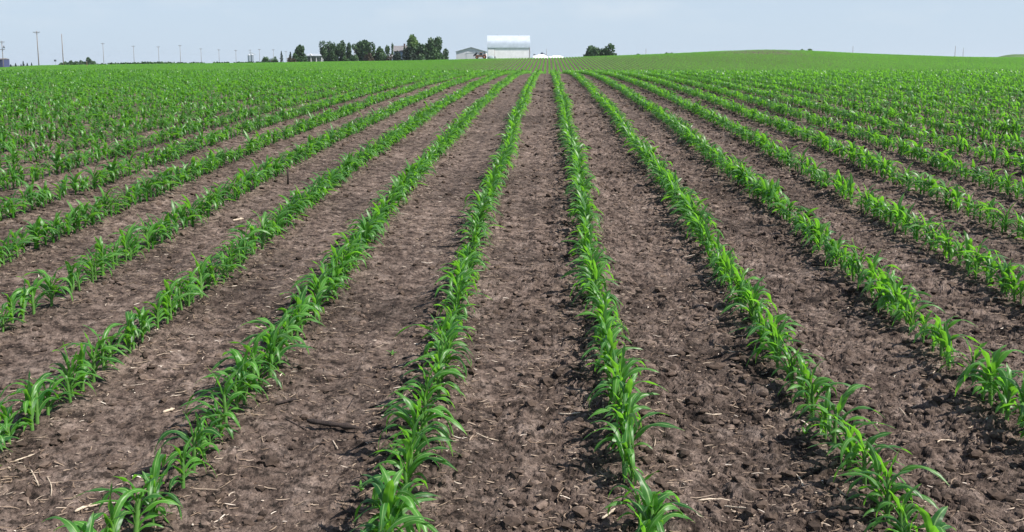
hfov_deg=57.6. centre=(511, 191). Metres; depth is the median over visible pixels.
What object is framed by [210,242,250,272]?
corn plant
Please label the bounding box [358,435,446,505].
corn plant
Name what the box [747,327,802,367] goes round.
corn plant
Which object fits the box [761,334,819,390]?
corn plant
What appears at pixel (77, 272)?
corn plant
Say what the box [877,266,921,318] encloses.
corn plant
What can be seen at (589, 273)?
corn plant
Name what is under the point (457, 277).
corn plant
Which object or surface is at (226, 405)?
corn plant
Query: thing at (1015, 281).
corn plant
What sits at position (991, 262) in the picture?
corn plant
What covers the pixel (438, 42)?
broadleaf tree
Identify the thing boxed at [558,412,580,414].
dry stalk
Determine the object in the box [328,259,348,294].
corn plant
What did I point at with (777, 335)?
corn plant
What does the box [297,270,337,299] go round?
corn plant
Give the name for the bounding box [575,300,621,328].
corn plant
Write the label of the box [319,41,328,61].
broadleaf tree
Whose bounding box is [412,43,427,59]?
broadleaf tree
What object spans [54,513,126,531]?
corn plant
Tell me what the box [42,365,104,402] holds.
corn plant
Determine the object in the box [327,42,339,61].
broadleaf tree
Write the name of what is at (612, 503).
corn plant
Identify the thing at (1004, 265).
corn plant
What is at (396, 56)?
shrub
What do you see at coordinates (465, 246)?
corn plant
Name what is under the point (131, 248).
corn plant
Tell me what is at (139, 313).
corn plant
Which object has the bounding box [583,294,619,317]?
corn plant
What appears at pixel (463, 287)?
corn plant
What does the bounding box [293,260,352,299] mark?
corn plant
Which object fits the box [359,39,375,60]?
broadleaf tree
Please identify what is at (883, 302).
corn plant
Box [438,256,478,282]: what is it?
corn plant
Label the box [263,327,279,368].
corn plant
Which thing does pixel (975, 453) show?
soil clod
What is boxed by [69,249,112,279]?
corn plant
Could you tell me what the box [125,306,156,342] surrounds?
corn plant
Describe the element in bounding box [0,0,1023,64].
sky
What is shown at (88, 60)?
broadleaf tree
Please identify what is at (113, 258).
corn plant
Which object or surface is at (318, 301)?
corn plant
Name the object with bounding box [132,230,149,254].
corn plant
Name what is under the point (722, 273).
corn plant
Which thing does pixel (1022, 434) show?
corn plant
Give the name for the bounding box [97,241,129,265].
corn plant
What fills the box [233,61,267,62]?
hedge
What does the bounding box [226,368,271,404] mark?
corn plant
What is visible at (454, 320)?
corn plant
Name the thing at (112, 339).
corn plant
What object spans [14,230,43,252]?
corn plant
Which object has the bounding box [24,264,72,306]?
corn plant
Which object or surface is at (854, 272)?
corn plant
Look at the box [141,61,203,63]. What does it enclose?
hedge
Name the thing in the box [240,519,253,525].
soil clod
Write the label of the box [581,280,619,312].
corn plant
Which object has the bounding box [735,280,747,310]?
corn plant
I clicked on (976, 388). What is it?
corn plant
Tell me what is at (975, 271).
corn plant
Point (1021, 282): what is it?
corn plant
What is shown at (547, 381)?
soil clod
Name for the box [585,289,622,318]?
corn plant
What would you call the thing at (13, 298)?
corn plant
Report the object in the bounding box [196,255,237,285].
corn plant
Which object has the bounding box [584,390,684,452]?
corn plant
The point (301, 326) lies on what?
corn plant
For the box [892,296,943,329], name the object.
corn plant
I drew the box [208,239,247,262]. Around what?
corn plant
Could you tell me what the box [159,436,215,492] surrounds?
corn plant
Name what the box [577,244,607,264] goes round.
corn plant
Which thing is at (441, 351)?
corn plant
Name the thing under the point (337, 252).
corn plant
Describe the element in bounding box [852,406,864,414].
soil clod
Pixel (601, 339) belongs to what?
corn plant
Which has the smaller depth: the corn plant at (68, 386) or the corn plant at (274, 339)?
the corn plant at (68, 386)
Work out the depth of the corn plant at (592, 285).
5.14 m
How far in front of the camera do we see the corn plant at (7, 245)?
6.11 m
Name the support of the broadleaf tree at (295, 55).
on the ground
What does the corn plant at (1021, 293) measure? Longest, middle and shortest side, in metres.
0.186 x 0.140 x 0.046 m
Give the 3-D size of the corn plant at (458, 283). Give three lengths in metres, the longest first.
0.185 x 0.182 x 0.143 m
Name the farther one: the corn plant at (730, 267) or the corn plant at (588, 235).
the corn plant at (588, 235)
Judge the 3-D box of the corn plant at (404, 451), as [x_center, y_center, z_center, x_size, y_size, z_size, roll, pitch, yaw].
[-0.315,0.920,3.156,0.298,0.257,0.248,-3,8,-22]
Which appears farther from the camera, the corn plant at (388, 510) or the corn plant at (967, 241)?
the corn plant at (967, 241)
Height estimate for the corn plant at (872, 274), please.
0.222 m
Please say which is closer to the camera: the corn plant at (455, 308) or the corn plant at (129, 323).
the corn plant at (129, 323)
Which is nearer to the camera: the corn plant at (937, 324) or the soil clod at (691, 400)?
the soil clod at (691, 400)
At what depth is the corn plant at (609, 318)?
4.57 m
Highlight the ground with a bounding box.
[0,50,1023,531]
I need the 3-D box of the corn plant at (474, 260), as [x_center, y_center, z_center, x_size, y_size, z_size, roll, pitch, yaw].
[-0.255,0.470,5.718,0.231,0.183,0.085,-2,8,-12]
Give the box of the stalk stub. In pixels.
[287,169,288,184]
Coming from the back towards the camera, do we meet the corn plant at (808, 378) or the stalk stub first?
the stalk stub
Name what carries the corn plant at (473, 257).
on the ground
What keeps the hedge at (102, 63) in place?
on the ground
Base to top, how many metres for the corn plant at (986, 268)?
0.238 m
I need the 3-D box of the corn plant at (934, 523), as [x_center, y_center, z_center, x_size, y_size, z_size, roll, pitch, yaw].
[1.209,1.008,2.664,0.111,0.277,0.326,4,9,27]
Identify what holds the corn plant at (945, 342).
on the ground
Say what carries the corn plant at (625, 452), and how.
on the ground
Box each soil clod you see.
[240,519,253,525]
[256,455,279,466]
[317,388,328,392]
[503,516,521,529]
[524,399,536,406]
[539,377,554,386]
[685,396,697,404]
[705,362,727,369]
[751,414,764,424]
[763,512,777,520]
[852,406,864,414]
[877,408,890,413]
[966,447,983,458]
[986,489,1006,500]
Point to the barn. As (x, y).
(508, 46)
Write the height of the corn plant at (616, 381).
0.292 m
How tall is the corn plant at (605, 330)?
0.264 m
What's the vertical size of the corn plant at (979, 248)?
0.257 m
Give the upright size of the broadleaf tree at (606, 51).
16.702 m
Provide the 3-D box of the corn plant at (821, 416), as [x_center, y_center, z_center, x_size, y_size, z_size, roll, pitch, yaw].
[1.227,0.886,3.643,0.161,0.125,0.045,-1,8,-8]
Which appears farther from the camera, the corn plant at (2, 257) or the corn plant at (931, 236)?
the corn plant at (931, 236)
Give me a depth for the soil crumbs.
4.40 m
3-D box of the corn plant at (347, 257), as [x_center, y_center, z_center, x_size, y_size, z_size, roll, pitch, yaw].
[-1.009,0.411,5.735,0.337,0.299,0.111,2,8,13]
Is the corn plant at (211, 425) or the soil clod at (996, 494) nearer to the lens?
the soil clod at (996, 494)
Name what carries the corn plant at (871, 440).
on the ground
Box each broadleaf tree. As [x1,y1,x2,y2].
[82,57,91,63]
[292,53,297,60]
[294,45,307,61]
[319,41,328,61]
[326,41,331,59]
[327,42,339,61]
[336,40,345,60]
[345,43,353,59]
[350,43,358,60]
[354,41,361,60]
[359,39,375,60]
[375,46,386,60]
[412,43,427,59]
[424,37,433,59]
[433,36,442,53]
[443,49,448,59]
[583,45,601,56]
[600,43,616,55]
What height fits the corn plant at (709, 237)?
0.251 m
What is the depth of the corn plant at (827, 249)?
6.07 m
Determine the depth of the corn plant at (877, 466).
3.08 m
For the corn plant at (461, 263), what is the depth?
5.38 m
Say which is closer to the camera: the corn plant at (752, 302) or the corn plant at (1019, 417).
the corn plant at (1019, 417)
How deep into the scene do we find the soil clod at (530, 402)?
3.85 m
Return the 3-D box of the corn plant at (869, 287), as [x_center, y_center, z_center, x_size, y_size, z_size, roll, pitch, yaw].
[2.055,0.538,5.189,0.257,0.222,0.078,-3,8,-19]
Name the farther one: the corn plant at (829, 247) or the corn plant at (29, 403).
the corn plant at (829, 247)
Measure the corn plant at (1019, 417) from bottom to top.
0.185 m
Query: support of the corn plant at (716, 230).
on the ground
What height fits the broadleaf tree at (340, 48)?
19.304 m
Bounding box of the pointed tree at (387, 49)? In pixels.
[385,45,389,57]
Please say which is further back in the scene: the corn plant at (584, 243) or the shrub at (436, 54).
the shrub at (436, 54)
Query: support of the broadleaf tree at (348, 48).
on the ground
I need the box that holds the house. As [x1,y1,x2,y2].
[392,44,406,60]
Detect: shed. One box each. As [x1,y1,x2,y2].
[0,58,9,66]
[306,54,322,61]
[455,47,486,58]
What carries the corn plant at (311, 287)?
on the ground
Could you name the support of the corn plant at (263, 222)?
on the ground
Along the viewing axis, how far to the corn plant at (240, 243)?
6.00 m
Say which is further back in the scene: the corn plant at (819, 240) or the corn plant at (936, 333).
the corn plant at (819, 240)
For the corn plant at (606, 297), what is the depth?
4.82 m
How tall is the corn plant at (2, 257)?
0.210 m
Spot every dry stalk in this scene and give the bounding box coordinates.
[74,503,97,511]
[163,407,174,412]
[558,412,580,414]
[601,508,615,518]
[698,498,727,500]
[715,504,745,508]
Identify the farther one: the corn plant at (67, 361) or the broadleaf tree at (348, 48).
the broadleaf tree at (348, 48)
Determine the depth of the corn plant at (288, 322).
4.51 m
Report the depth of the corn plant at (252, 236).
6.28 m
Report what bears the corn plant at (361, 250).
on the ground
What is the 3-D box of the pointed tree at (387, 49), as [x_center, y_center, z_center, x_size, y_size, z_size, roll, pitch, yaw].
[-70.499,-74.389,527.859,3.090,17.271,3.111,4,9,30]
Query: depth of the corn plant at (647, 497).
2.80 m
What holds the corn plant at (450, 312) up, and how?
on the ground
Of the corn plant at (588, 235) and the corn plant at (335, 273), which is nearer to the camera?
the corn plant at (335, 273)
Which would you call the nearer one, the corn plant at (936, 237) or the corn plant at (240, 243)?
the corn plant at (240, 243)
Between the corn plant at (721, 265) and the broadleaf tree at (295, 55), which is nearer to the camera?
the corn plant at (721, 265)
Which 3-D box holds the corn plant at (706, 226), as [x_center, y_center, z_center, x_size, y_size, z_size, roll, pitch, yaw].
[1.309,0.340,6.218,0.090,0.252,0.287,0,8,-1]
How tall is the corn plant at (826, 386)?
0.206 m
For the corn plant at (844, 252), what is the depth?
5.79 m
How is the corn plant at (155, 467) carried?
on the ground
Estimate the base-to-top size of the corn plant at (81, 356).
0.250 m
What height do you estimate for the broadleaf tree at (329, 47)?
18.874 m
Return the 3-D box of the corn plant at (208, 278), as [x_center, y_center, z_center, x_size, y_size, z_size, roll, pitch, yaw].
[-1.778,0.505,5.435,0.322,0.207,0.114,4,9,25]
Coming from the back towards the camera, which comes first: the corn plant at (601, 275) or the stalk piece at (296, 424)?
the corn plant at (601, 275)
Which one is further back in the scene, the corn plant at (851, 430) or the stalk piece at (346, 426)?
the stalk piece at (346, 426)
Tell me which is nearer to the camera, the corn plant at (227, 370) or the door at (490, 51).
the corn plant at (227, 370)
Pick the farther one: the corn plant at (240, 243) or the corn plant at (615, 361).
the corn plant at (240, 243)
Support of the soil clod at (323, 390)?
on the ground
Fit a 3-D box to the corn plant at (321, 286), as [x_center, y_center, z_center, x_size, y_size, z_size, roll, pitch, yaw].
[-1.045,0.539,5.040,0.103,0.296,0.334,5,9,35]
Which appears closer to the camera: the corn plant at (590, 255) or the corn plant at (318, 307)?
the corn plant at (318, 307)
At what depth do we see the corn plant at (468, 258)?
5.50 m
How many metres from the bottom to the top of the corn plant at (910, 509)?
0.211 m
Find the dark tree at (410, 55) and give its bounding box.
[406,45,417,59]
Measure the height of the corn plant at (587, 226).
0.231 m
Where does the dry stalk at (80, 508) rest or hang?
on the ground
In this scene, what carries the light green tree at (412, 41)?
on the ground
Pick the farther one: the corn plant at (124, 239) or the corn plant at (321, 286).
the corn plant at (124, 239)
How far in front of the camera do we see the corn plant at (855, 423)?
3.36 m
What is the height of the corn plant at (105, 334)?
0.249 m
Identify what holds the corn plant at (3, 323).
on the ground
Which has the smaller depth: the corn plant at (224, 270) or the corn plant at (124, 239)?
the corn plant at (224, 270)
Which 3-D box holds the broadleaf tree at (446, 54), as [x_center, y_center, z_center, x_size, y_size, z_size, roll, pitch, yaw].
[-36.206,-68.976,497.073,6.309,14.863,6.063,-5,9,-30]
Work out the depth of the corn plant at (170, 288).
4.90 m
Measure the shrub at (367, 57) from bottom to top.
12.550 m
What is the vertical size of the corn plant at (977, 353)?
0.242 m
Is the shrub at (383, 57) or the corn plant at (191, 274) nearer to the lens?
the corn plant at (191, 274)
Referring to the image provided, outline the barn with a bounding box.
[487,34,529,58]
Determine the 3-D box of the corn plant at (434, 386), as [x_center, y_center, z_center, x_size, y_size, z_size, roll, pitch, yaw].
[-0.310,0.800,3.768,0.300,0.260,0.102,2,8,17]
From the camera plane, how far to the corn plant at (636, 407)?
3.51 m
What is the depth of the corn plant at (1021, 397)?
3.59 m
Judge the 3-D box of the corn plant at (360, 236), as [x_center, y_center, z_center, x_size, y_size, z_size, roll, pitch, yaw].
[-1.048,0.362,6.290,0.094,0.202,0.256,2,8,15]
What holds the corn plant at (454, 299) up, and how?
on the ground
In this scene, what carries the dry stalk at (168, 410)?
on the ground
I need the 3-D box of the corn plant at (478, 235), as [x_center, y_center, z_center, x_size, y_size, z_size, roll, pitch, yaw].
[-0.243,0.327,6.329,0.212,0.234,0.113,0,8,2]
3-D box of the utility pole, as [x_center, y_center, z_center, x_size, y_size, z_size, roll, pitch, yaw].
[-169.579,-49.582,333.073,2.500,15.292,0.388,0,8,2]
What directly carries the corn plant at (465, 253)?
on the ground
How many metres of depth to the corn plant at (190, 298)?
5.14 m
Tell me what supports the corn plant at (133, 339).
on the ground
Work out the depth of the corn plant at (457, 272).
5.25 m
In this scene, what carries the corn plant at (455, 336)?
on the ground
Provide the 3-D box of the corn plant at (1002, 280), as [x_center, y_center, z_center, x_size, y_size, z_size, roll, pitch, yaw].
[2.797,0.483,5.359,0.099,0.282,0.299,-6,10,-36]
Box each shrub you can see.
[287,56,297,61]
[363,52,373,60]
[379,51,386,60]
[392,50,402,60]
[430,47,444,59]
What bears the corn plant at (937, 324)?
on the ground
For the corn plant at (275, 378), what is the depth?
3.99 m
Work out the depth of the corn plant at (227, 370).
3.95 m
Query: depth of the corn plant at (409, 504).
2.82 m
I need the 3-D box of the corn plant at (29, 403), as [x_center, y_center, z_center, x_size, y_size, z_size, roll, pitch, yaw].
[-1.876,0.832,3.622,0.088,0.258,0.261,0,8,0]
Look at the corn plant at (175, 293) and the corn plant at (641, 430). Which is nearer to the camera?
the corn plant at (641, 430)
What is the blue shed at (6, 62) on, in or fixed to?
on the ground
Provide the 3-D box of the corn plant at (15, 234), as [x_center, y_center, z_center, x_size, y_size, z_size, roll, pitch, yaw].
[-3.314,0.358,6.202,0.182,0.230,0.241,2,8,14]
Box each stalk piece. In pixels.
[276,398,296,403]
[285,418,307,430]
[307,419,359,429]
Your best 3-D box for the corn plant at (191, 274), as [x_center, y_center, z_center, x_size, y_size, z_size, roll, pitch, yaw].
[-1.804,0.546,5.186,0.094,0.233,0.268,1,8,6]
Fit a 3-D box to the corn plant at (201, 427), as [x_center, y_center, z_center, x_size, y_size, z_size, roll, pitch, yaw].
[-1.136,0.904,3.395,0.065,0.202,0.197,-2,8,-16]
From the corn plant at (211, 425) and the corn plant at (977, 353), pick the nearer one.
the corn plant at (211, 425)
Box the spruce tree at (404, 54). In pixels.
[402,46,406,60]
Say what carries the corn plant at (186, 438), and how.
on the ground
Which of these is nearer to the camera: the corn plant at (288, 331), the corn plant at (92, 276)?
the corn plant at (288, 331)
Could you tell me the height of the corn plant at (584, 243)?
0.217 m
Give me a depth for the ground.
4.77 m
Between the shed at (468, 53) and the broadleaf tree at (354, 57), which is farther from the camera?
the shed at (468, 53)
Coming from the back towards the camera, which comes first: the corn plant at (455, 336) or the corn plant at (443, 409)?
the corn plant at (455, 336)
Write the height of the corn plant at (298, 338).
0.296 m
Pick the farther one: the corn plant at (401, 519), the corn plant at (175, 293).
the corn plant at (175, 293)
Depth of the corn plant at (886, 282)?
5.01 m
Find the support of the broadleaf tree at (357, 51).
on the ground
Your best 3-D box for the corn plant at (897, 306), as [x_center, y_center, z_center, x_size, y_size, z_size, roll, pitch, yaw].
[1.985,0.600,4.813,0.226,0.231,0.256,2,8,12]
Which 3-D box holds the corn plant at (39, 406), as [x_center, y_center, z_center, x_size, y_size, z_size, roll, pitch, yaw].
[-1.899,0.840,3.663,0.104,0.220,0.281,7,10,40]
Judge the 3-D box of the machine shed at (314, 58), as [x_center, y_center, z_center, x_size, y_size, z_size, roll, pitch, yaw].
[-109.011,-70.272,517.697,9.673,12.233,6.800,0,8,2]
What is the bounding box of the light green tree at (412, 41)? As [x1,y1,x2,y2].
[406,34,418,50]
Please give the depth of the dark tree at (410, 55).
484.80 m
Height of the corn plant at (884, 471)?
0.243 m
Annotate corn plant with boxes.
[0,230,35,261]
[0,238,18,264]
[0,246,10,266]
[0,290,28,322]
[0,306,27,331]
[0,373,65,423]
[0,399,19,441]
[0,404,28,443]
[0,418,9,450]
[5,227,37,256]
[8,274,65,314]
[10,371,55,431]
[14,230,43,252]
[14,280,39,320]
[20,375,84,414]
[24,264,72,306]
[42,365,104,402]
[42,511,93,531]
[49,343,96,396]
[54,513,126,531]
[57,332,124,381]
[59,258,91,290]
[65,248,114,282]
[65,261,89,292]
[65,342,91,390]
[66,323,131,370]
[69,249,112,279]
[72,474,179,531]
[80,245,124,275]
[90,236,106,269]
[92,333,138,361]
[94,483,148,531]
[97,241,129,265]
[103,241,130,269]
[105,223,150,255]
[115,222,147,260]
[116,311,142,353]
[117,240,149,260]
[121,310,137,349]
[123,214,169,251]
[124,448,165,511]
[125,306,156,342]
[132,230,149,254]
[132,471,182,522]
[134,291,171,328]
[134,307,156,335]
[145,278,199,319]
[150,289,170,323]
[154,414,223,470]
[157,277,208,309]
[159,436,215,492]
[162,283,179,315]
[171,252,217,298]
[171,279,202,305]
[179,267,199,306]
[180,394,240,438]
[183,369,258,423]
[193,411,208,461]
[194,260,229,289]
[194,416,233,442]
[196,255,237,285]
[196,357,268,412]
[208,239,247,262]
[208,251,244,282]
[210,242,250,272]
[211,327,278,379]
[213,250,247,277]
[214,347,276,393]
[219,237,255,264]
[222,346,259,395]
[224,221,270,262]
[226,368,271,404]
[227,220,260,254]
[227,234,253,256]
[232,354,283,390]
[234,209,286,249]
[238,308,308,361]
[241,319,313,375]
[248,325,294,361]
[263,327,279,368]
[265,327,304,356]
[273,304,325,339]
[274,309,304,345]
[280,283,322,323]
[280,285,322,335]
[283,296,314,329]
[289,268,345,310]
[290,267,344,303]
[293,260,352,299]
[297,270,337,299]
[307,289,333,317]
[309,243,364,278]
[313,271,344,295]
[318,233,371,270]
[318,253,342,278]
[320,235,369,274]
[324,248,359,274]
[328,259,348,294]
[330,260,349,291]
[334,230,369,248]
[338,259,358,278]
[343,242,371,268]
[347,236,374,264]
[349,229,363,250]
[350,500,437,531]
[352,466,440,525]
[355,464,427,531]
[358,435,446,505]
[360,515,433,531]
[363,469,436,531]
[369,424,461,481]
[376,391,467,455]
[377,412,454,465]
[381,388,453,439]
[382,417,445,457]
[385,370,455,425]
[397,313,475,365]
[399,352,465,396]
[399,360,465,408]
[415,332,471,381]
[422,329,472,369]
[424,314,474,353]
[424,339,456,383]
[428,304,466,324]
[432,308,466,338]
[434,274,490,313]
[435,261,476,298]
[435,324,468,341]
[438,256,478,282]
[438,257,483,290]
[438,289,478,322]
[441,269,475,307]
[444,250,478,281]
[451,304,460,324]
[453,242,471,257]
[454,277,478,297]
[455,246,484,269]
[455,251,490,281]
[455,253,486,268]
[458,241,492,264]
[460,225,491,249]
[460,264,468,288]
[470,228,479,250]
[560,248,613,285]
[561,232,587,255]
[564,229,601,250]
[568,244,614,270]
[569,222,596,255]
[570,245,608,266]
[570,259,606,303]
[570,264,611,291]
[572,274,622,305]
[573,243,601,262]
[573,249,617,278]
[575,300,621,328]
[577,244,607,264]
[578,272,619,298]
[578,282,601,304]
[580,223,590,248]
[580,262,603,294]
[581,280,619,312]
[581,324,621,370]
[583,229,605,254]
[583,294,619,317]
[584,328,642,372]
[584,354,649,379]
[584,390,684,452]
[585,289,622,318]
[585,296,613,323]
[585,315,630,355]
[587,357,666,413]
[587,392,641,434]
[590,420,634,481]
[593,308,619,339]
[593,344,645,403]
[594,300,628,347]
[596,338,619,380]
[601,291,617,311]
[602,392,649,428]
[603,470,677,525]
[604,372,659,424]
[607,397,633,451]
[608,348,619,395]
[622,443,643,484]
[624,468,703,531]
[634,510,664,531]
[635,490,693,531]
[685,218,724,245]
[696,226,720,256]
[702,222,716,254]
[702,255,743,288]
[704,241,713,263]
[709,245,738,276]
[709,248,740,274]
[709,250,739,275]
[710,231,734,266]
[711,265,770,306]
[712,256,735,285]
[720,276,777,323]
[722,272,734,291]
[727,268,748,306]
[727,280,774,320]
[729,299,804,353]
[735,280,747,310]
[741,280,756,315]
[745,308,793,342]
[746,316,792,365]
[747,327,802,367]
[750,306,768,331]
[753,298,768,325]
[754,317,797,344]
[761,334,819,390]
[769,344,823,372]
[778,359,838,405]
[786,376,850,418]
[788,354,820,398]
[795,384,884,442]
[801,221,825,247]
[805,221,830,252]
[805,388,830,438]
[807,403,845,426]
[808,413,895,448]
[808,414,876,469]
[815,237,850,257]
[819,223,835,254]
[819,235,836,262]
[825,234,858,265]
[825,246,859,269]
[833,420,910,484]
[836,470,937,523]
[838,248,848,272]
[839,239,880,278]
[840,424,858,460]
[842,254,864,281]
[842,255,851,276]
[844,451,948,513]
[847,441,905,500]
[857,250,899,288]
[858,270,902,298]
[860,267,876,297]
[861,266,895,297]
[861,267,906,310]
[864,483,921,531]
[869,504,924,531]
[870,287,912,321]
[874,270,894,314]
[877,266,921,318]
[878,280,916,315]
[885,283,934,323]
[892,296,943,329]
[909,310,938,342]
[913,310,979,355]
[914,506,955,531]
[916,220,958,248]
[921,227,943,252]
[923,233,964,262]
[926,321,948,352]
[928,218,964,255]
[932,321,958,369]
[939,338,992,379]
[941,226,959,258]
[943,232,973,264]
[950,237,1010,269]
[953,230,991,269]
[955,345,1023,405]
[961,250,1000,283]
[963,253,996,278]
[965,249,979,270]
[966,372,1020,413]
[968,361,1014,398]
[974,254,1002,285]
[979,249,1021,291]
[987,363,1023,420]
[989,267,1018,294]
[991,373,1023,427]
[992,269,1023,301]
[995,257,1020,292]
[1000,263,1023,295]
[1000,403,1023,438]
[1003,406,1023,425]
[1006,282,1023,303]
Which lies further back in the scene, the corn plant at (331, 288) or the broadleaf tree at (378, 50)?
the broadleaf tree at (378, 50)
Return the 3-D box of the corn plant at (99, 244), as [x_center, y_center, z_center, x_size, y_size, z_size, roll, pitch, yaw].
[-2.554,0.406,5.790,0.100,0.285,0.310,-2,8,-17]
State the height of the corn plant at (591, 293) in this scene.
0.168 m
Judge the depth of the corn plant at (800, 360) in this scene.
3.91 m
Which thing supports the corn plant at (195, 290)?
on the ground
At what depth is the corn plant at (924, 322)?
4.50 m
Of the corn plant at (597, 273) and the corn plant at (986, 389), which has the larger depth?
the corn plant at (597, 273)
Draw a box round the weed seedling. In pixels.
[352,480,369,490]
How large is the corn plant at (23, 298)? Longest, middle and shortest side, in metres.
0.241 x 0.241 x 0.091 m
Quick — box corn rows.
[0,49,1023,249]
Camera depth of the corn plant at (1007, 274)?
5.30 m
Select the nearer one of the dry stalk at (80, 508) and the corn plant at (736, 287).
the dry stalk at (80, 508)
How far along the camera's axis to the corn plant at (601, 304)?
4.69 m
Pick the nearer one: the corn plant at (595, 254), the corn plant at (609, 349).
the corn plant at (609, 349)
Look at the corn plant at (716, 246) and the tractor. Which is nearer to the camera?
the corn plant at (716, 246)
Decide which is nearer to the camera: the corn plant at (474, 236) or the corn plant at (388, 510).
the corn plant at (388, 510)
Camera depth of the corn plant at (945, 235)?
6.09 m
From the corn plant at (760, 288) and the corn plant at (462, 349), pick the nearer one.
the corn plant at (462, 349)
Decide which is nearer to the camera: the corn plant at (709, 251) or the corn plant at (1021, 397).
the corn plant at (1021, 397)
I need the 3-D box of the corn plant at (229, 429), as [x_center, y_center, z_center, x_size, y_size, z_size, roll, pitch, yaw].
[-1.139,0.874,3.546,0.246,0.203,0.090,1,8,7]
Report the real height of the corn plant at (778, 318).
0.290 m
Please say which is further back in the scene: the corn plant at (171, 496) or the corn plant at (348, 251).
the corn plant at (348, 251)
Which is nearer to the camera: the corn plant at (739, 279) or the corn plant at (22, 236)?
the corn plant at (739, 279)
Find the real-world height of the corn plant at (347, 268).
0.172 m
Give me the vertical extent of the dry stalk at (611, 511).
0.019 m
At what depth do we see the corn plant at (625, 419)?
3.35 m
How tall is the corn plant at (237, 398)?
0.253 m
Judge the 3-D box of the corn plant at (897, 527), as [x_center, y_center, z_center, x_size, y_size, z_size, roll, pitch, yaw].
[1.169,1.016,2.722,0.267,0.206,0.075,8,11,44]
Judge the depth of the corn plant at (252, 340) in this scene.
4.22 m
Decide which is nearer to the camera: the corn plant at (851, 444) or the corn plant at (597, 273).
the corn plant at (851, 444)
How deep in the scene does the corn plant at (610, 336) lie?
4.12 m
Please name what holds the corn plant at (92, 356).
on the ground
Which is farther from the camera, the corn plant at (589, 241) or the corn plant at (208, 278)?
the corn plant at (589, 241)
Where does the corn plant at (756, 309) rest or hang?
on the ground
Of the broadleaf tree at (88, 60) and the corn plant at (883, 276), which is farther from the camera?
the broadleaf tree at (88, 60)
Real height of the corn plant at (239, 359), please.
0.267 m
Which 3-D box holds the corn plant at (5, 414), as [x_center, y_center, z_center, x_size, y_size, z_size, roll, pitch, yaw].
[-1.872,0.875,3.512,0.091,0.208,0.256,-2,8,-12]
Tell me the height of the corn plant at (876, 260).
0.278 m
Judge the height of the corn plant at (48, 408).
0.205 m
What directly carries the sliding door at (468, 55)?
in the shed at (468, 53)
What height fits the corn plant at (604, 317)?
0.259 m
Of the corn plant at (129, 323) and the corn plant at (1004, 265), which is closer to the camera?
the corn plant at (129, 323)
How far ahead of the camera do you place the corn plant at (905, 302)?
4.75 m
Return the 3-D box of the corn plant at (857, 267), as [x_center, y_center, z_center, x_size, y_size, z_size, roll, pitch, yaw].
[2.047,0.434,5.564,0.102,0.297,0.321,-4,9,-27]
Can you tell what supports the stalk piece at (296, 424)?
on the ground
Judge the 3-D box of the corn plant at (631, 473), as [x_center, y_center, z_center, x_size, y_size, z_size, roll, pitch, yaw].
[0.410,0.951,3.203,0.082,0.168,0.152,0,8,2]
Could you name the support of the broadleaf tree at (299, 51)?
on the ground
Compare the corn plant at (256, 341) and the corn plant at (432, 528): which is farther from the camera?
the corn plant at (256, 341)
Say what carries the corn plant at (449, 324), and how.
on the ground
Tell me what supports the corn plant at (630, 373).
on the ground
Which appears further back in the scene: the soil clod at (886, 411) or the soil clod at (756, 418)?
the soil clod at (886, 411)
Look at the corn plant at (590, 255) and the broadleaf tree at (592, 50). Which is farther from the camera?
the broadleaf tree at (592, 50)
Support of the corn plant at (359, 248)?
on the ground
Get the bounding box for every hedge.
[60,62,140,64]
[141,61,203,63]
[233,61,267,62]
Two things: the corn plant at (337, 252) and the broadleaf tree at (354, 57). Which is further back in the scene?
the broadleaf tree at (354, 57)
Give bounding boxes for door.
[466,53,475,58]
[488,49,493,55]
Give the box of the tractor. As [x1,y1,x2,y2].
[473,52,486,58]
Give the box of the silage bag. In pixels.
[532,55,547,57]
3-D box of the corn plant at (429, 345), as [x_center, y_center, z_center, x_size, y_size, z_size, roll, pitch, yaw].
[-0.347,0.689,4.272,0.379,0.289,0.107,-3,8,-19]
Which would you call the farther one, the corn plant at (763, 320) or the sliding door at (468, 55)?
the sliding door at (468, 55)
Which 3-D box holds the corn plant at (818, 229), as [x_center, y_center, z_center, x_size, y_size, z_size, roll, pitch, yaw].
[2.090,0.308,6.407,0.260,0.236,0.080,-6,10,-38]
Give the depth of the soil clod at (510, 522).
2.98 m
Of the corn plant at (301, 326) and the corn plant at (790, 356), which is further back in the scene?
the corn plant at (301, 326)
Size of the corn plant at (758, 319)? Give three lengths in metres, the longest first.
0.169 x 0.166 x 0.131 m
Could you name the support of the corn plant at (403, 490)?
on the ground
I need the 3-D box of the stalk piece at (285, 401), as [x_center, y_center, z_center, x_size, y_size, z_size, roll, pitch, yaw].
[-0.947,0.879,3.904,0.089,0.016,0.015,-4,9,-30]
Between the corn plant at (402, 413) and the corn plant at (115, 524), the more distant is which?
the corn plant at (402, 413)
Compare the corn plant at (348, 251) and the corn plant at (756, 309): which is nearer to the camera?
the corn plant at (756, 309)
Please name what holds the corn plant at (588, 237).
on the ground
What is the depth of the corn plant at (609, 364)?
3.95 m
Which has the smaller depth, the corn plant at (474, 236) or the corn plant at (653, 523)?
the corn plant at (653, 523)
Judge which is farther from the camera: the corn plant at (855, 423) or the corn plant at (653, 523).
the corn plant at (855, 423)
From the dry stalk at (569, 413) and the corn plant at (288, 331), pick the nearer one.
the dry stalk at (569, 413)
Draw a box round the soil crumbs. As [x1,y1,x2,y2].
[0,78,1023,531]

